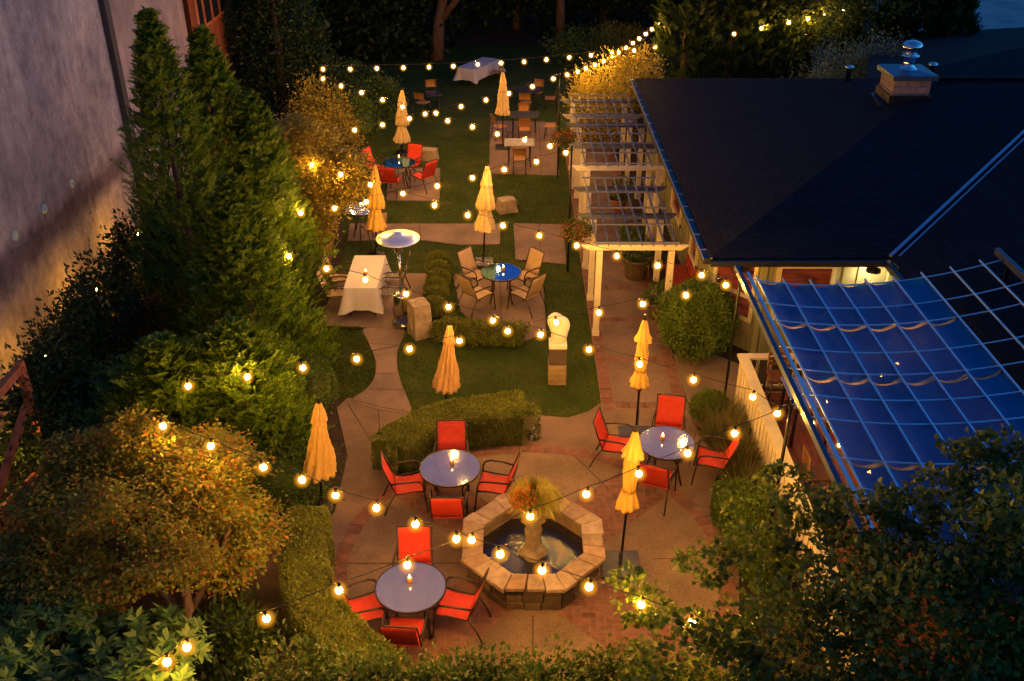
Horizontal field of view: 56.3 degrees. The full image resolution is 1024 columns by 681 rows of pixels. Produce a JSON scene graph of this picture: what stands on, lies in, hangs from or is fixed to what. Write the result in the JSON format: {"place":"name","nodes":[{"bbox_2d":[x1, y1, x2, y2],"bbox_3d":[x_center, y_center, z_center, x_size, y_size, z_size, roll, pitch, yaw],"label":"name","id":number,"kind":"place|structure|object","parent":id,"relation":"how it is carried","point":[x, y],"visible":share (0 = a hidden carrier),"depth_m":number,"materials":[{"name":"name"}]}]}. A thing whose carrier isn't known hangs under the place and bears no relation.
{"place":"outdoors","nodes":[
{"label":"outdoors","id":0,"kind":"place"},
{"bbox_2d":[0,0,147,431],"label":"stucco building","id":1,"kind":"structure","parent":0,"point":[63,98],"depth_m":19.81,"materials":[{"name":"beige paint"}]},
{"bbox_2d":[109,0,196,205],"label":"plaster building","id":2,"kind":"structure","parent":0,"point":[171,15],"depth_m":24.83,"materials":[{"name":"paint"}]},
{"bbox_2d":[182,0,241,155],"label":"timber building","id":3,"kind":"structure","parent":0,"point":[210,13],"depth_m":30.46,"materials":[{"name":"brown wood"}]},
{"bbox_2d":[279,323,374,398],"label":"side lawn","id":4,"kind":"structure","parent":0,"point":[352,377],"depth_m":20.17,"materials":[{"name":"green plant"}]},
{"bbox_2d":[353,327,411,412],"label":"winding path","id":5,"kind":"structure","parent":0,"point":[375,393],"depth_m":19.64,"materials":[{"name":"brown concrete"}]},
{"bbox_2d":[348,223,500,244],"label":"cross path","id":6,"kind":"structure","parent":0,"point":[461,233],"depth_m":25.97,"materials":[{"name":"brown concrete"}]},
{"bbox_2d":[0,0,893,680],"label":"ground","id":7,"kind":"structure","parent":0,"point":[530,32],"depth_m":22.82,"materials":[{"name":"soil"}]},
{"bbox_2d":[0,360,50,499],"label":"trellis frame","id":8,"kind":"object","parent":7,"relation":"on","point":[11,377],"visible":0.67,"depth_m":15.11,"materials":[{"name":"brown wood"}]},
{"bbox_2d":[0,519,138,646],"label":"leafy shrub","id":9,"kind":"object","parent":7,"relation":"on","point":[94,548],"visible":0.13,"depth_m":13.01,"materials":[{"name":"green plant"}]},
{"bbox_2d":[0,238,152,513],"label":"climbing shrub","id":10,"kind":"object","parent":7,"relation":"on","point":[84,332],"visible":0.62,"depth_m":16.74,"materials":[{"name":"green plant"}]},
{"bbox_2d":[0,355,168,463],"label":"broadleaf shrub","id":11,"kind":"object","parent":7,"relation":"on","point":[93,419],"visible":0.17,"depth_m":16.18,"materials":[{"name":"green plant"}]},
{"bbox_2d":[0,594,220,680],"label":"rhododendron","id":12,"kind":"object","parent":7,"relation":"on","point":[18,636],"visible":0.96,"depth_m":11.32,"materials":[{"name":"green plant"}]},
{"bbox_2d":[88,168,193,350],"bbox_3d":[-7.822,-1.734,21.146,1.667,3.860,5.673,0,30,0],"label":"climbing shrub","id":13,"kind":"object","parent":7,"relation":"on","point":[121,267],"visible":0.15,"depth_m":19.80,"materials":[{"name":"green plant"}]},
{"bbox_2d":[0,402,300,661],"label":"maple","id":14,"kind":"object","parent":7,"relation":"on","point":[94,462],"visible":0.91,"depth_m":12.67,"materials":[{"name":"green plant"}]},
{"bbox_2d":[84,329,263,501],"bbox_3d":[-5.626,1.157,16.047,2.940,2.948,2.808,0,30,0],"label":"conifer","id":15,"kind":"object","parent":7,"relation":"on","point":[154,354],"visible":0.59,"depth_m":15.35,"materials":[{"name":"green plant"}]},
{"bbox_2d":[105,5,262,338],"bbox_3d":[-6.389,-2.886,18.851,3.004,7.147,2.880,0,30,0],"label":"conifer","id":16,"kind":"object","parent":7,"relation":"on","point":[156,73],"visible":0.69,"depth_m":18.30,"materials":[{"name":"green plant"}]},
{"bbox_2d":[156,24,304,303],"bbox_3d":[-5.997,-3.386,20.349,2.843,6.516,3.012,0,30,0],"label":"conifer","id":17,"kind":"object","parent":7,"relation":"on","point":[205,62],"visible":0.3,"depth_m":19.31,"materials":[{"name":"green plant"}]},
{"bbox_2d":[177,582,292,680],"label":"fern shrub","id":18,"kind":"object","parent":7,"relation":"on","point":[220,618],"visible":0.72,"depth_m":12.86,"materials":[{"name":"green plant"}]},
{"bbox_2d":[152,314,336,493],"bbox_3d":[-4.612,0.961,16.219,3.049,3.116,2.951,0,30,0],"label":"conifer","id":19,"kind":"object","parent":7,"relation":"on","point":[229,344],"visible":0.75,"depth_m":15.55,"materials":[{"name":"green plant"}]},
{"bbox_2d":[170,172,343,382],"bbox_3d":[-5.037,-1.016,18.250,3.501,4.509,3.628,0,30,0],"label":"conifer","id":20,"kind":"object","parent":7,"relation":"on","point":[240,237],"visible":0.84,"depth_m":17.74,"materials":[{"name":"green plant"}]},
{"bbox_2d":[216,88,345,320],"bbox_3d":[-5.211,-2.848,20.727,2.960,5.206,3.144,0,30,0],"label":"conifer","id":21,"kind":"object","parent":7,"relation":"on","point":[255,118],"visible":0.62,"depth_m":20.12,"materials":[{"name":"green plant"}]},
{"bbox_2d":[221,0,346,127],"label":"evergreen tree","id":22,"kind":"object","parent":7,"relation":"on","point":[281,72],"visible":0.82,"depth_m":32.26,"materials":[{"name":"green plant"}]},
{"bbox_2d":[221,409,348,526],"bbox_3d":[-4.108,2.203,16.191,2.822,2.068,2.291,10,32,17],"label":"feathery shrub","id":23,"kind":"object","parent":7,"relation":"on","point":[288,483],"visible":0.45,"depth_m":15.79,"materials":[{"name":"green plant"}]},
{"bbox_2d":[289,351,339,409],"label":"shrub","id":24,"kind":"object","parent":7,"relation":"on","point":[320,382],"visible":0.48,"depth_m":18.07,"materials":[{"name":"green plant"}]},
{"bbox_2d":[303,398,336,515],"bbox_3d":[-3.132,1.876,15.440,0.552,2.254,0.600,0,30,0],"label":"umbrella","id":25,"kind":"object","parent":7,"relation":"on","point":[320,457],"visible":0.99,"depth_m":15.28,"materials":[{"name":"beige fabric"}]},
{"bbox_2d":[267,106,383,246],"bbox_3d":[-4.763,-3.821,23.618,3.249,4.020,2.774,0,30,0],"label":"maple","id":26,"kind":"object","parent":7,"relation":"on","point":[323,189],"visible":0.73,"depth_m":23.03,"materials":[{"name":"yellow plant"}]},
{"bbox_2d":[278,0,450,65],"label":"background tree","id":27,"kind":"object","parent":7,"relation":"on","point":[353,22],"visible":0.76,"depth_m":41.85,"materials":[{"name":"green plant"}]},
{"bbox_2d":[336,0,474,48],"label":"background tree","id":28,"kind":"object","parent":7,"relation":"on","point":[425,19],"visible":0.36,"depth_m":44.44,"materials":[{"name":"green plant"}]},
{"bbox_2d":[230,618,733,680],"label":"ivy hedge","id":29,"kind":"object","parent":7,"relation":"on","point":[336,669],"visible":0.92,"depth_m":11.54,"materials":[{"name":"green plant"}]},
{"bbox_2d":[463,0,591,35],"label":"background tree","id":30,"kind":"object","parent":7,"relation":"on","point":[516,12],"visible":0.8,"depth_m":46.94,"materials":[{"name":"green plant"}]},
{"bbox_2d":[347,452,718,680],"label":"patio concrete","id":31,"kind":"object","parent":7,"relation":"on","point":[652,532],"visible":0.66,"depth_m":15.15,"materials":[{"name":"beige concrete"}]},
{"bbox_2d":[330,573,389,624],"bbox_3d":[-2.135,3.739,13.492,0.746,0.983,0.622,-9,31,-16],"label":"red armchair","id":32,"kind":"object","parent":31,"relation":"on","point":[369,608],"visible":0.62,"depth_m":13.58,"materials":[{"name":"red fabric"}]},
{"bbox_2d":[392,525,433,565],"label":"red armchair","id":33,"kind":"object","parent":31,"relation":"on","point":[411,539],"visible":0.48,"depth_m":14.29,"materials":[{"name":"red fabric"}]},
{"bbox_2d":[433,419,469,489],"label":"red armchair","id":34,"kind":"object","parent":31,"relation":"on","point":[451,433],"visible":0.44,"depth_m":16.67,"materials":[{"name":"red fabric"}]},
{"bbox_2d":[474,449,520,511],"bbox_3d":[-0.225,2.324,15.942,0.746,0.983,0.622,4,30,7],"label":"red armchair","id":35,"kind":"object","parent":31,"relation":"on","point":[492,483],"visible":0.89,"depth_m":15.94,"materials":[{"name":"red fabric"}]},
{"bbox_2d":[461,493,605,609],"bbox_3d":[0.323,2.977,14.654,2.197,1.130,2.197,0,30,0],"label":"fountain","id":36,"kind":"object","parent":31,"relation":"on","point":[571,541],"visible":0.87,"depth_m":14.59,"materials":[{"name":"stone"}]},
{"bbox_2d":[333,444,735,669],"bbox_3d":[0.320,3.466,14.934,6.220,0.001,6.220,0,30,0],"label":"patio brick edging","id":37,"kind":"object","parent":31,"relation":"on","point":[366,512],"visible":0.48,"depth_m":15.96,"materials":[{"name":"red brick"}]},
{"bbox_2d":[589,406,633,466],"bbox_3d":[1.803,1.759,16.921,0.746,0.983,0.622,9,31,15],"label":"red armchair","id":38,"kind":"object","parent":31,"relation":"on","point":[608,442],"visible":0.7,"depth_m":16.92,"materials":[{"name":"red fabric"}]},
{"bbox_2d":[601,425,643,578],"bbox_3d":[1.683,2.355,14.212,0.600,2.651,0.600,0,30,0],"label":"umbrella","id":39,"kind":"object","parent":31,"relation":"on","point":[633,456],"visible":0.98,"depth_m":14.12,"materials":[{"name":"yellow fabric"}]},
{"bbox_2d":[547,0,668,31],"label":"background tree","id":40,"kind":"object","parent":7,"relation":"on","point":[605,8],"visible":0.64,"depth_m":47.45,"materials":[{"name":"green plant"}]},
{"bbox_2d":[560,37,667,154],"bbox_3d":[3.418,-7.915,31.667,3.851,3.961,3.229,0,30,0],"label":"golden shrub","id":41,"kind":"object","parent":7,"relation":"on","point":[621,68],"visible":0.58,"depth_m":31.12,"materials":[{"name":"yellow plant"}]},
{"bbox_2d":[564,149,688,409],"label":"walkway","id":42,"kind":"structure","parent":7,"relation":"on","point":[619,337],"depth_m":21.42,"materials":[{"name":"brown concrete"}]},
{"bbox_2d":[560,94,642,188],"bbox_3d":[2.645,-6.024,29.056,2.330,2.377,2.050,0,30,0],"label":"pergola","id":43,"kind":"object","parent":42,"relation":"on","point":[572,118],"visible":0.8,"depth_m":28.68,"materials":[{"name":"beige paint"}]},
{"bbox_2d":[566,115,664,248],"bbox_3d":[2.790,-4.423,26.285,2.540,2.377,4.050,0,30,0],"label":"pergola","id":44,"kind":"object","parent":42,"relation":"on","point":[582,168],"visible":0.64,"depth_m":25.56,"materials":[{"name":"beige paint"}]},
{"bbox_2d":[573,177,688,335],"bbox_3d":[2.590,-2.026,22.213,2.260,2.297,3.900,0,30,0],"label":"pergola","id":45,"kind":"object","parent":42,"relation":"on","point":[658,245],"visible":0.83,"depth_m":21.56,"materials":[{"name":"beige paint"}]},
{"bbox_2d":[614,220,662,280],"bbox_3d":[3.073,-2.167,23.335,1.096,1.366,1.223,-12,32,-19],"label":"plant pot","id":46,"kind":"object","parent":42,"relation":"on","point":[636,268],"visible":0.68,"depth_m":23.27,"materials":[{"name":"ceramic"}]},
{"bbox_2d":[646,0,728,77],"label":"evergreen tree","id":47,"kind":"object","parent":7,"relation":"on","point":[676,14],"visible":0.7,"depth_m":34.12,"materials":[{"name":"green plant"}]},
{"bbox_2d":[652,273,742,367],"bbox_3d":[3.889,-0.420,20.168,1.931,2.179,1.857,0,30,0],"label":"round bush","id":48,"kind":"object","parent":7,"relation":"on","point":[698,321],"visible":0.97,"depth_m":19.67,"materials":[{"name":"green plant"}]},
{"bbox_2d":[690,388,770,507],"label":"ornamental grass","id":49,"kind":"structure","parent":7,"relation":"on","point":[743,461],"depth_m":17.04,"materials":[{"name":"green plant"}]},
{"bbox_2d":[688,0,777,77],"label":"evergreen tree","id":50,"kind":"object","parent":7,"relation":"on","point":[742,9],"visible":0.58,"depth_m":35.31,"materials":[{"name":"green plant"}]},
{"bbox_2d":[705,471,790,592],"bbox_3d":[3.764,2.911,15.101,1.302,1.209,2.460,0,30,0],"label":"hedge","id":51,"kind":"object","parent":7,"relation":"on","point":[754,510],"visible":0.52,"depth_m":15.08,"materials":[{"name":"green plant"}]},
{"bbox_2d":[734,0,829,77],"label":"evergreen tree","id":52,"kind":"object","parent":7,"relation":"on","point":[784,51],"visible":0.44,"depth_m":36.54,"materials":[{"name":"green plant"}]},
{"bbox_2d":[769,399,794,529],"bbox_3d":[3.970,2.144,14.286,0.100,3.000,0.060,0,30,0],"label":"light pole","id":53,"kind":"object","parent":7,"relation":"on","point":[791,405],"visible":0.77,"depth_m":13.86,"materials":[{"name":"black metal"}]},
{"bbox_2d":[130,403,790,677],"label":"string lights","id":54,"kind":"object","parent":53,"relation":"hanging from","point":[187,646],"visible":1,"depth_m":11.71,"materials":[{"name":"yellow"}]},
{"bbox_2d":[600,423,1023,680],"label":"broadleaf tree","id":55,"kind":"object","parent":7,"relation":"on","point":[870,595],"visible":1,"depth_m":10.27,"materials":[{"name":"green plant"}]},
{"bbox_2d":[159,418,774,645],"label":"string lights","id":56,"kind":"object","parent":55,"relation":"hanging from","point":[500,553],"visible":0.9,"depth_m":11.93,"materials":[{"name":"yellow"}]},
{"bbox_2d":[630,40,1023,467],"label":"restaurant house","id":57,"kind":"structure","parent":7,"relation":"on","point":[908,168],"depth_m":20.74,"materials":[{"name":"concrete"}]},
{"bbox_2d":[713,267,759,323],"bbox_3d":[4.699,-1.274,20.136,0.073,1.661,1.065,-25,38,-36],"label":"window","id":58,"kind":"structure","parent":57,"relation":"in","point":[746,313],"depth_m":20.20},
{"bbox_2d":[770,267,837,318],"bbox_3d":[6.020,-1.004,19.759,1.200,1.271,0.073,0,30,0],"label":"window","id":59,"kind":"structure","parent":57,"relation":"in","point":[797,275],"depth_m":19.58,"materials":[{"name":"red glass"}]},
{"bbox_2d":[739,0,928,77],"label":"broadleaf tree","id":60,"kind":"object","parent":7,"relation":"on","point":[834,27],"visible":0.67,"depth_m":36.32,"materials":[{"name":"green plant"}]},
{"bbox_2d":[791,26,920,77],"bbox_3d":[11.481,-8.661,32.193,4.704,3.838,2.731,0,30,0],"label":"pale shrub","id":61,"kind":"object","parent":7,"relation":"on","point":[856,58],"visible":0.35,"depth_m":31.61,"materials":[{"name":"green plant"}]},
{"bbox_2d":[734,353,1020,680],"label":"fence","id":62,"kind":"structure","parent":7,"relation":"on","point":[768,430],"depth_m":16.61,"materials":[{"name":"beige paint"}]},
{"bbox_2d":[734,248,1023,678],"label":"awning","id":63,"kind":"object","parent":7,"relation":"on","point":[900,422],"visible":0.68,"depth_m":14.53,"materials":[{"name":"blue fabric"}]},
{"bbox_2d":[830,0,933,77],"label":"evergreen tree","id":64,"kind":"object","parent":7,"relation":"on","point":[879,23],"visible":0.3,"depth_m":36.57,"materials":[{"name":"green plant"}]},
{"bbox_2d":[883,0,980,38],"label":"evergreen tree","id":65,"kind":"object","parent":7,"relation":"on","point":[961,19],"visible":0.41,"depth_m":35.73,"materials":[{"name":"green plant"}]},
{"bbox_2d":[865,27,1023,77],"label":"wing","id":66,"kind":"structure","parent":7,"relation":"on","point":[993,52],"depth_m":30.89,"materials":[{"name":"black"}]},
{"bbox_2d":[281,45,679,417],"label":"lawn","id":67,"kind":"structure","parent":0,"point":[415,74],"depth_m":28.10,"materials":[{"name":"green plant"}]},
{"bbox_2d":[274,65,369,149],"bbox_3d":[-6.093,-7.477,31.881,2.561,3.038,3.173,-26,39,-37],"label":"golden shrub","id":68,"kind":"object","parent":67,"relation":"on","point":[342,117],"visible":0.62,"depth_m":31.63,"materials":[{"name":"green plant"}]},
{"bbox_2d":[309,86,391,143],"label":"mound shrub","id":69,"kind":"object","parent":67,"relation":"on","point":[365,116],"visible":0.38,"depth_m":32.53,"materials":[{"name":"green plant"}]},
{"bbox_2d":[319,273,427,328],"bbox_3d":[-3.155,-0.966,22.643,2.406,0.030,2.879,0,30,0],"label":"dining pad","id":70,"kind":"object","parent":67,"relation":"on","point":[368,318],"visible":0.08,"depth_m":22.06,"materials":[{"name":"brown concrete"}]},
{"bbox_2d":[376,229,419,328],"bbox_3d":[-2.456,-1.354,21.035,0.944,2.250,0.944,0,30,0],"label":"patio heater","id":71,"kind":"object","parent":70,"relation":"on","point":[397,240],"visible":0.87,"depth_m":20.81,"materials":[{"name":"metal"}]},
{"bbox_3d":[-3.410,-1.280,22.413,0.700,0.745,1.700,0,30,0],"label":"dining table","id":72,"kind":"object","parent":70,"relation":"on","visible":0},
{"bbox_2d":[338,255,392,314],"bbox_3d":[-3.418,-1.339,22.367,1.054,0.615,2.049,0,30,0],"label":"tablecloth","id":73,"kind":"object","parent":72,"relation":"on","point":[359,294],"visible":0.91,"depth_m":21.67,"materials":[{"name":"white fabric"}]},
{"bbox_2d":[365,161,386,254],"bbox_3d":[-3.475,-3.311,24.134,0.525,2.542,0.583,-19,35,-29],"label":"umbrella","id":74,"kind":"object","parent":67,"relation":"on","point":[375,223],"visible":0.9,"depth_m":23.99,"materials":[{"name":"beige fabric"}]},
{"bbox_2d":[356,70,412,123],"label":"border shrub","id":75,"kind":"object","parent":67,"relation":"on","point":[384,87],"visible":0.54,"depth_m":34.64,"materials":[{"name":"green plant"}]},
{"bbox_2d":[386,168,439,200],"bbox_3d":[-3.034,-4.792,29.270,1.837,0.030,2.852,0,30,0],"label":"bistro pad","id":76,"kind":"object","parent":67,"relation":"on","point":[433,191],"visible":0.69,"depth_m":28.90,"materials":[{"name":"brown concrete"}]},
{"bbox_2d":[407,297,431,340],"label":"stone block","id":77,"kind":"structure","parent":67,"relation":"on","point":[419,324],"depth_m":20.83,"materials":[{"name":"beige stone"}]},
{"bbox_2d":[430,0,459,60],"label":"broadleaf tree","id":78,"kind":"object","parent":67,"relation":"on","point":[444,10],"visible":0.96,"depth_m":41.86,"materials":[{"name":"brown plant"}]},
{"bbox_2d":[432,321,460,404],"bbox_3d":[-1.248,0.502,18.084,0.532,1.990,0.531,-11,32,-18],"label":"umbrella","id":79,"kind":"object","parent":67,"relation":"on","point":[446,379],"visible":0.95,"depth_m":17.98,"materials":[{"name":"beige fabric"}]},
{"bbox_2d":[474,162,495,266],"bbox_3d":[-0.687,-3.135,23.685,0.587,2.686,0.611,0,30,0],"label":"umbrella","id":80,"kind":"object","parent":67,"relation":"on","point":[485,205],"visible":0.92,"depth_m":23.49,"materials":[{"name":"beige fabric"}]},
{"bbox_2d":[453,274,545,341],"bbox_3d":[-0.339,-0.802,22.360,2.229,0.030,3.386,0,30,0],"label":"table pad","id":81,"kind":"object","parent":67,"relation":"on","point":[518,309],"visible":0.59,"depth_m":22.31,"materials":[{"name":"brown concrete"}]},
{"bbox_2d":[489,121,557,175],"bbox_3d":[0.416,-6.569,32.348,2.415,0.030,5.677,0,30,0],"label":"pad","id":82,"kind":"object","parent":67,"relation":"on","point":[545,167],"visible":0.61,"depth_m":31.75,"materials":[{"name":"brown concrete"}]},
{"bbox_2d":[513,223,565,264],"bbox_3d":[0.736,-2.590,25.456,1.399,0.030,2.661,0,30,0],"label":"square pad","id":83,"kind":"object","parent":67,"relation":"on","point":[550,246],"visible":0.92,"depth_m":25.52,"materials":[{"name":"brown concrete"}]},
{"bbox_2d":[548,312,569,384],"bbox_3d":[0.921,0.152,19.158,0.444,1.554,0.340,0,30,0],"label":"sculpture","id":84,"kind":"object","parent":67,"relation":"on","point":[557,366],"visible":0.96,"depth_m":19.01,"materials":[{"name":"stone"}]},
{"bbox_2d":[538,22,626,69],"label":"border shrub","id":85,"kind":"object","parent":67,"relation":"on","point":[569,40],"visible":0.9,"depth_m":41.59,"materials":[{"name":"green plant"}]},
{"bbox_2d":[586,17,651,56],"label":"border shrub","id":86,"kind":"object","parent":67,"relation":"on","point":[625,30],"visible":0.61,"depth_m":42.75,"materials":[{"name":"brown plant"}]},
{"bbox_3d":[-1.350,-11.029,39.358,0.780,0.745,1.930,16,34,26],"label":"dining table","id":87,"kind":"object","parent":67,"relation":"on","visible":0},
{"bbox_2d":[452,57,505,83],"bbox_3d":[-1.339,-11.130,39.294,1.191,0.522,2.364,16,34,26],"label":"tablecloth","id":88,"kind":"object","parent":87,"relation":"on","point":[473,72],"visible":0.93,"depth_m":38.72,"materials":[{"name":"white fabric"}]},
{"bbox_2d":[239,398,738,680],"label":"plaza","id":89,"kind":"structure","parent":0,"point":[362,477],"depth_m":17.07,"materials":[{"name":"concrete"}]},
{"bbox_2d":[276,504,414,679],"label":"curved hedge","id":90,"kind":"object","parent":89,"relation":"on","point":[306,562],"visible":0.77,"depth_m":13.16,"materials":[{"name":"green plant"}]},
{"bbox_2d":[369,389,542,486],"bbox_3d":[-1.076,1.631,17.377,3.152,0.854,1.199,-15,33,-24],"label":"crescent hedge","id":91,"kind":"object","parent":89,"relation":"on","point":[495,419],"visible":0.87,"depth_m":17.28,"materials":[{"name":"green plant"}]},
{"bbox_2d":[618,314,651,437],"bbox_3d":[2.303,0.672,17.190,0.600,2.586,0.600,0,30,0],"label":"umbrella","id":92,"kind":"object","parent":89,"relation":"on","point":[639,379],"visible":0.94,"depth_m":17.04,"materials":[{"name":"yellow fabric"}]},
{"bbox_2d":[648,393,685,462],"bbox_3d":[2.824,1.563,17.261,0.622,0.983,0.746,6,31,10],"label":"red armchair","id":93,"kind":"object","parent":89,"relation":"on","point":[669,410],"visible":0.56,"depth_m":17.37,"materials":[{"name":"red fabric"}]},
{"bbox_2d":[639,425,695,485],"bbox_3d":[2.657,2.065,16.647,0.996,0.729,0.996,0,30,0],"label":"round table","id":94,"kind":"object","parent":89,"relation":"on","point":[654,446],"visible":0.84,"depth_m":16.46,"materials":[{"name":"grey metal"}]},
{"bbox_2d":[691,427,740,484],"bbox_3d":[3.534,1.982,16.534,0.746,0.983,0.622,7,31,11],"label":"red armchair","id":95,"kind":"object","parent":89,"relation":"on","point":[706,457],"visible":0.91,"depth_m":16.51,"materials":[{"name":"red fabric"}]},
{"bbox_2d":[335,444,735,675],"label":"herringbone brick paving","id":96,"kind":"structure","parent":0,"point":[459,635],"depth_m":14.10,"materials":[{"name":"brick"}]},
{"bbox_2d":[378,609,430,665],"bbox_3d":[-1.474,3.992,13.053,0.622,0.983,0.746,2,30,3],"label":"red armchair","id":97,"kind":"object","parent":96,"relation":"on","point":[404,631],"visible":0.86,"depth_m":12.87,"materials":[{"name":"red fabric"}]},
{"bbox_2d":[380,450,428,515],"bbox_3d":[-1.801,2.330,15.932,0.746,0.983,0.622,-5,30,-8],"label":"red armchair","id":98,"kind":"object","parent":96,"relation":"on","point":[399,484],"visible":0.93,"depth_m":15.90,"materials":[{"name":"red fabric"}]},
{"bbox_2d":[374,561,446,638],"bbox_3d":[-1.429,3.784,13.670,1.016,0.730,1.016,0,30,0],"label":"round table","id":99,"kind":"object","parent":96,"relation":"on","point":[424,591],"visible":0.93,"depth_m":13.46,"materials":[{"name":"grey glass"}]},
{"bbox_2d":[429,489,468,545],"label":"red armchair","id":100,"kind":"object","parent":96,"relation":"on","point":[446,507],"visible":0.93,"depth_m":15.01,"materials":[{"name":"red fabric"}]},
{"bbox_2d":[419,449,480,511],"bbox_3d":[-1.023,2.418,16.036,1.026,0.730,1.026,0,30,0],"label":"round table","id":101,"kind":"object","parent":96,"relation":"on","point":[436,469],"visible":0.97,"depth_m":15.83,"materials":[{"name":"grey glass"}]},
{"bbox_2d":[432,567,491,642],"bbox_3d":[-0.712,3.702,13.555,0.746,0.983,0.622,6,31,10],"label":"red armchair","id":102,"kind":"object","parent":96,"relation":"on","point":[455,605],"visible":0.89,"depth_m":13.58,"materials":[{"name":"red fabric"}]},
{"bbox_2d":[636,459,677,515],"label":"red armchair","id":103,"kind":"object","parent":96,"relation":"on","point":[657,476],"visible":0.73,"depth_m":15.74,"materials":[{"name":"red fabric"}]},
{"bbox_2d":[501,475,570,521],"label":"potted grass","id":104,"kind":"object","parent":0,"point":[525,494],"depth_m":14.10,"materials":[{"name":"plant"}]},
{"bbox_2d":[673,352,738,427],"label":"side slab","id":105,"kind":"structure","parent":0,"point":[714,369],"depth_m":19.74,"materials":[{"name":"brown concrete"}]},
{"bbox_2d":[688,387,729,424],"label":"shrub","id":106,"kind":"object","parent":105,"relation":"on","point":[708,394],"visible":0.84,"depth_m":17.94,"materials":[{"name":"green plant"}]},
{"bbox_2d":[870,0,1023,31],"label":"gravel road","id":107,"kind":"structure","parent":0,"point":[996,14],"depth_m":51.41,"materials":[{"name":"grey gravel"}]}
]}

